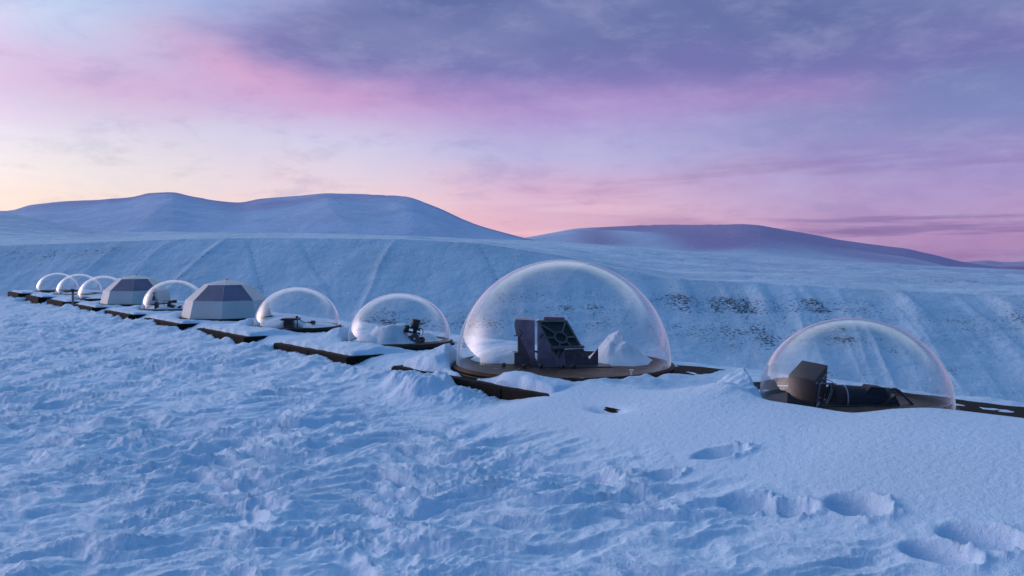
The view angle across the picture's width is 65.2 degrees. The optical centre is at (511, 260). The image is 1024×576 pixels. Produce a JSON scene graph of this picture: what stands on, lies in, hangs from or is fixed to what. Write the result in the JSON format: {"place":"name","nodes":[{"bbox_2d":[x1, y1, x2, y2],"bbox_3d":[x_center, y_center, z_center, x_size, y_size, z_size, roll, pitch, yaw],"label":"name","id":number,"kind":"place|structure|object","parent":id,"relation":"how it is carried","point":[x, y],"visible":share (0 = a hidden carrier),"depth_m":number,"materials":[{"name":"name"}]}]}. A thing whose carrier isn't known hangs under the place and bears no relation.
{"place":"outdoors","nodes":[
{"label":"outdoors","id":0,"kind":"place"},
{"bbox_2d":[34,273,79,292],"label":"observation dome","id":1,"kind":"structure","parent":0,"point":[63,290],"depth_m":25.30,"materials":[{"name":"clear plastic"}]},
{"bbox_2d":[54,274,102,294],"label":"observation dome","id":2,"kind":"structure","parent":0,"point":[90,293],"depth_m":22.91,"materials":[{"name":"clear plastic"}]},
{"bbox_2d":[62,292,88,293],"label":"snow pile","id":3,"kind":"object","parent":2,"relation":"in","point":[77,292],"visible":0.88,"depth_m":23.11,"materials":[{"name":"white snow"}]},
{"bbox_2d":[1,192,534,240],"bbox_3d":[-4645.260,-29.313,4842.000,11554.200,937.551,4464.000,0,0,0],"label":"mountains","id":4,"kind":"structure","parent":0,"point":[358,214],"depth_m":3659.41,"materials":[{"name":"white snow"}]},
{"bbox_2d":[0,289,1023,575],"bbox_3d":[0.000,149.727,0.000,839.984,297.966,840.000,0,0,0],"label":"snow field","id":5,"kind":"structure","parent":0,"point":[140,447],"depth_m":4.49,"materials":[{"name":"white snow"}]},
{"bbox_2d":[8,291,32,297],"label":"concrete platform","id":6,"kind":"structure","parent":5,"relation":"on","point":[13,294],"depth_m":24.48,"materials":[{"name":"concrete"}]},
{"bbox_2d":[26,295,53,303],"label":"concrete platform","id":7,"kind":"structure","parent":5,"relation":"on","point":[35,299],"depth_m":21.92,"materials":[{"name":"concrete"}]},
{"bbox_2d":[47,299,78,305],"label":"concrete platform","id":8,"kind":"structure","parent":5,"relation":"on","point":[55,302],"depth_m":19.74,"materials":[{"name":"concrete"}]},
{"bbox_2d":[70,289,74,304],"bbox_3d":[-10.388,0.960,18.900,0.107,0.580,0.110,0,0,0],"label":"sensor post","id":9,"kind":"object","parent":5,"relation":"on","point":[72,290],"visible":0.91,"depth_m":18.88,"materials":[{"name":"black metal"}]},
{"bbox_2d":[73,304,129,311],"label":"concrete platform","id":10,"kind":"structure","parent":5,"relation":"on","point":[89,308],"depth_m":17.11,"materials":[{"name":"concrete"}]},
{"bbox_2d":[76,276,116,300],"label":"observation dome","id":11,"kind":"structure","parent":10,"relation":"on","point":[82,298],"depth_m":19.83,"materials":[{"name":"clear plastic"}]},
{"bbox_2d":[85,296,101,298],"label":"snow pile","id":12,"kind":"object","parent":11,"relation":"in","point":[97,297],"visible":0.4,"depth_m":20.12,"materials":[{"name":"white snow"}]},
{"bbox_2d":[99,274,170,305],"bbox_3d":[-8.550,0.656,18.200,1.415,0.707,1.415,0,0,-42],"label":"faceted hut","id":13,"kind":"object","parent":10,"relation":"on","point":[132,290],"visible":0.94,"depth_m":17.74,"materials":[{"name":"white plastic"}]},
{"bbox_2d":[111,279,133,290],"bbox_3d":[-8.578,0.545,17.725,0.509,0.269,0.285,0,0,3],"label":"window","id":14,"kind":"structure","parent":13,"relation":"in","point":[125,284],"depth_m":17.70,"materials":[{"name":"blue glass"}]},
{"bbox_2d":[133,279,156,290],"bbox_3d":[-8.234,0.545,17.845,0.509,0.269,0.285,0,0,-42],"label":"window","id":15,"kind":"structure","parent":13,"relation":"in","point":[139,284],"depth_m":17.84,"materials":[{"name":"blue glass"}]},
{"bbox_2d":[104,310,146,319],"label":"concrete platform","id":16,"kind":"structure","parent":5,"relation":"on","point":[124,315],"depth_m":14.96,"materials":[{"name":"concrete"}]},
{"bbox_2d":[140,280,198,310],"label":"observation dome","id":17,"kind":"structure","parent":16,"relation":"on","point":[145,308],"depth_m":15.48,"materials":[{"name":"clear plastic"}]},
{"bbox_2d":[147,304,183,308],"bbox_3d":[-6.873,0.919,16.099,0.887,0.093,0.809,0,0,0],"label":"snow pile","id":18,"kind":"object","parent":17,"relation":"on","point":[162,306],"visible":0.62,"depth_m":15.84,"materials":[{"name":"white snow"}]},
{"bbox_2d":[152,292,158,308],"bbox_3d":[-7.047,0.790,15.800,0.124,0.343,0.072,0,0,0],"label":"pole camera","id":19,"kind":"object","parent":18,"relation":"on","point":[156,304],"visible":0.88,"depth_m":15.77,"materials":[{"name":"black metal"}]},
{"bbox_2d":[163,300,181,307],"bbox_3d":[-6.745,0.872,15.880,0.376,0.180,0.120,0,0,0],"label":"scanner","id":20,"kind":"object","parent":18,"relation":"on","point":[170,304],"visible":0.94,"depth_m":15.85,"materials":[{"name":"black metal"}]},
{"bbox_2d":[144,318,198,330],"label":"concrete platform","id":21,"kind":"structure","parent":5,"relation":"on","point":[182,327],"depth_m":12.74,"materials":[{"name":"concrete"}]},
{"bbox_2d":[179,278,272,320],"bbox_3d":[-4.920,0.656,13.800,1.415,0.707,1.415,0,0,9],"label":"faceted hut","id":22,"kind":"object","parent":21,"relation":"on","point":[226,299],"visible":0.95,"depth_m":13.33,"materials":[{"name":"white plastic"}]},
{"bbox_2d":[194,285,223,300],"bbox_3d":[-4.993,0.545,13.330,0.509,0.269,0.285,0,0,9],"label":"window","id":23,"kind":"structure","parent":22,"relation":"in","point":[211,292],"depth_m":13.31,"materials":[{"name":"blue glass"}]},
{"bbox_2d":[222,285,252,300],"bbox_3d":[-4.639,0.545,13.416,0.509,0.269,0.285,0,0,-36],"label":"window","id":24,"kind":"structure","parent":22,"relation":"in","point":[231,292],"depth_m":13.41,"materials":[{"name":"blue glass"}]},
{"bbox_2d":[197,328,354,343],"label":"concrete platform","id":25,"kind":"structure","parent":5,"relation":"on","point":[237,338],"depth_m":10.71,"materials":[{"name":"concrete"}]},
{"bbox_2d":[253,287,340,332],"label":"observation dome","id":26,"kind":"structure","parent":25,"relation":"on","point":[309,330],"depth_m":11.33,"materials":[{"name":"clear glass"}]},
{"bbox_2d":[261,316,308,327],"bbox_3d":[-3.322,0.894,11.773,0.724,0.144,0.690,0,0,0],"label":"snow pile","id":27,"kind":"object","parent":26,"relation":"on","point":[275,323],"visible":0.7,"depth_m":11.56,"materials":[{"name":"white snow"}]},
{"bbox_2d":[280,316,308,327],"bbox_3d":[-3.102,0.882,11.460,0.390,0.179,0.200,0,0,0],"label":"flat top instrument","id":28,"kind":"object","parent":26,"relation":"on","point":[288,322],"visible":1,"depth_m":11.40,"materials":[{"name":"black metal"}]},
{"bbox_2d":[303,322,335,327],"bbox_3d":[-2.844,0.938,11.742,0.534,0.056,0.684,0,0,0],"label":"snow pile","id":29,"kind":"object","parent":26,"relation":"on","point":[318,325],"visible":0.81,"depth_m":11.55,"materials":[{"name":"white snow"}]},
{"bbox_2d":[273,342,472,364],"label":"concrete platform","id":30,"kind":"structure","parent":5,"relation":"on","point":[341,358],"depth_m":8.69,"materials":[{"name":"concrete"}]},
{"bbox_2d":[347,293,452,350],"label":"observation dome","id":31,"kind":"structure","parent":30,"relation":"on","point":[425,345],"depth_m":9.27,"materials":[{"name":"clear glass"}]},
{"bbox_2d":[353,334,376,343],"bbox_3d":[-1.650,0.915,9.528,0.496,0.102,0.704,0,0,0],"label":"snow pile","id":32,"kind":"object","parent":31,"relation":"on","point":[367,338],"visible":0.44,"depth_m":9.29,"materials":[{"name":"white snow"}]},
{"bbox_2d":[370,323,414,343],"bbox_3d":[-1.425,0.855,9.484,0.764,0.222,0.628,0,0,0],"label":"snow pile","id":33,"kind":"object","parent":31,"relation":"on","point":[389,334],"visible":0.81,"depth_m":9.32,"materials":[{"name":"white snow"}]},
{"bbox_2d":[403,318,424,342],"bbox_3d":[-1.148,0.830,9.364,0.250,0.305,0.133,0,0,0],"label":"sky camera","id":34,"kind":"object","parent":31,"relation":"on","point":[414,336],"visible":0.97,"depth_m":9.34,"materials":[{"name":"black metal"}]},
{"bbox_2d":[420,332,442,341],"bbox_3d":[-1.021,0.914,9.685,0.407,0.104,0.413,0,0,35],"label":"snow pile","id":35,"kind":"object","parent":31,"relation":"on","point":[428,337],"visible":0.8,"depth_m":9.60,"materials":[{"name":"white snow"}]},
{"bbox_2d":[391,365,723,399],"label":"concrete platform","id":36,"kind":"structure","parent":5,"relation":"on","point":[489,389],"depth_m":6.56,"materials":[{"name":"concrete"}]},
{"bbox_2d":[451,259,675,381],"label":"observation dome","id":37,"kind":"structure","parent":36,"relation":"on","point":[656,367],"depth_m":7.09,"materials":[{"name":"clear glass"}]},
{"bbox_2d":[470,345,536,363],"bbox_3d":[-0.029,0.903,7.837,0.768,0.134,0.741,0,0,0],"label":"snow pile","id":38,"kind":"object","parent":37,"relation":"on","point":[500,354],"visible":0.72,"depth_m":7.64,"materials":[{"name":"white snow"}]},
{"bbox_2d":[502,316,611,368],"bbox_3d":[0.403,0.763,7.361,0.993,0.479,0.438,0,0,0],"label":"mirror mount","id":39,"kind":"object","parent":37,"relation":"on","point":[558,343],"visible":0.94,"depth_m":7.34,"materials":[{"name":"grey metal"}]},
{"bbox_2d":[588,330,651,365],"bbox_3d":[1.035,0.818,7.715,0.688,0.304,0.820,0,0,0],"label":"snow pile","id":40,"kind":"object","parent":37,"relation":"in","point":[618,348],"visible":0.9,"depth_m":7.53,"materials":[{"name":"white snow"}]},
{"bbox_2d":[604,377,1023,417],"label":"concrete platform","id":41,"kind":"structure","parent":5,"relation":"on","point":[969,406],"depth_m":5.52,"materials":[{"name":"concrete"}]},
{"bbox_2d":[787,360,913,406],"bbox_3d":[2.274,0.866,5.405,0.877,0.352,0.385,0,0,0],"label":"spectrometer","id":42,"kind":"object","parent":41,"relation":"on","point":[807,382],"visible":0.91,"depth_m":5.32,"materials":[{"name":"black metal"}]},
{"bbox_2d":[760,318,960,412],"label":"observation dome","id":43,"kind":"structure","parent":41,"relation":"on","point":[780,395],"depth_m":5.35,"materials":[{"name":"clear glass"}]},
{"bbox_2d":[0,211,1023,402],"bbox_3d":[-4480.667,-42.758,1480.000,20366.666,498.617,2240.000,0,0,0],"label":"hills","id":44,"kind":"structure","parent":0,"point":[965,325],"depth_m":1213.76,"materials":[{"name":"white snow"}]},
{"bbox_2d":[0,0,1023,261],"label":"sky","id":45,"kind":"structure","parent":0,"point":[891,123],"materials":[{"name":"purple"}]},
{"bbox_2d":[526,224,1021,269],"bbox_3d":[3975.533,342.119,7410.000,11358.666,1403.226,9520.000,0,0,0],"label":"mountains","id":46,"kind":"structure","parent":0,"point":[748,240],"depth_m":4507.27,"materials":[{"name":"white snow"}]},
{"bbox_2d":[968,260,1023,269],"bbox_3d":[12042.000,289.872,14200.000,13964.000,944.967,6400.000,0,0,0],"label":"mountains","id":47,"kind":"structure","parent":0,"point":[1017,265],"depth_m":12734.33,"materials":[{"name":"white snow"}]}
]}

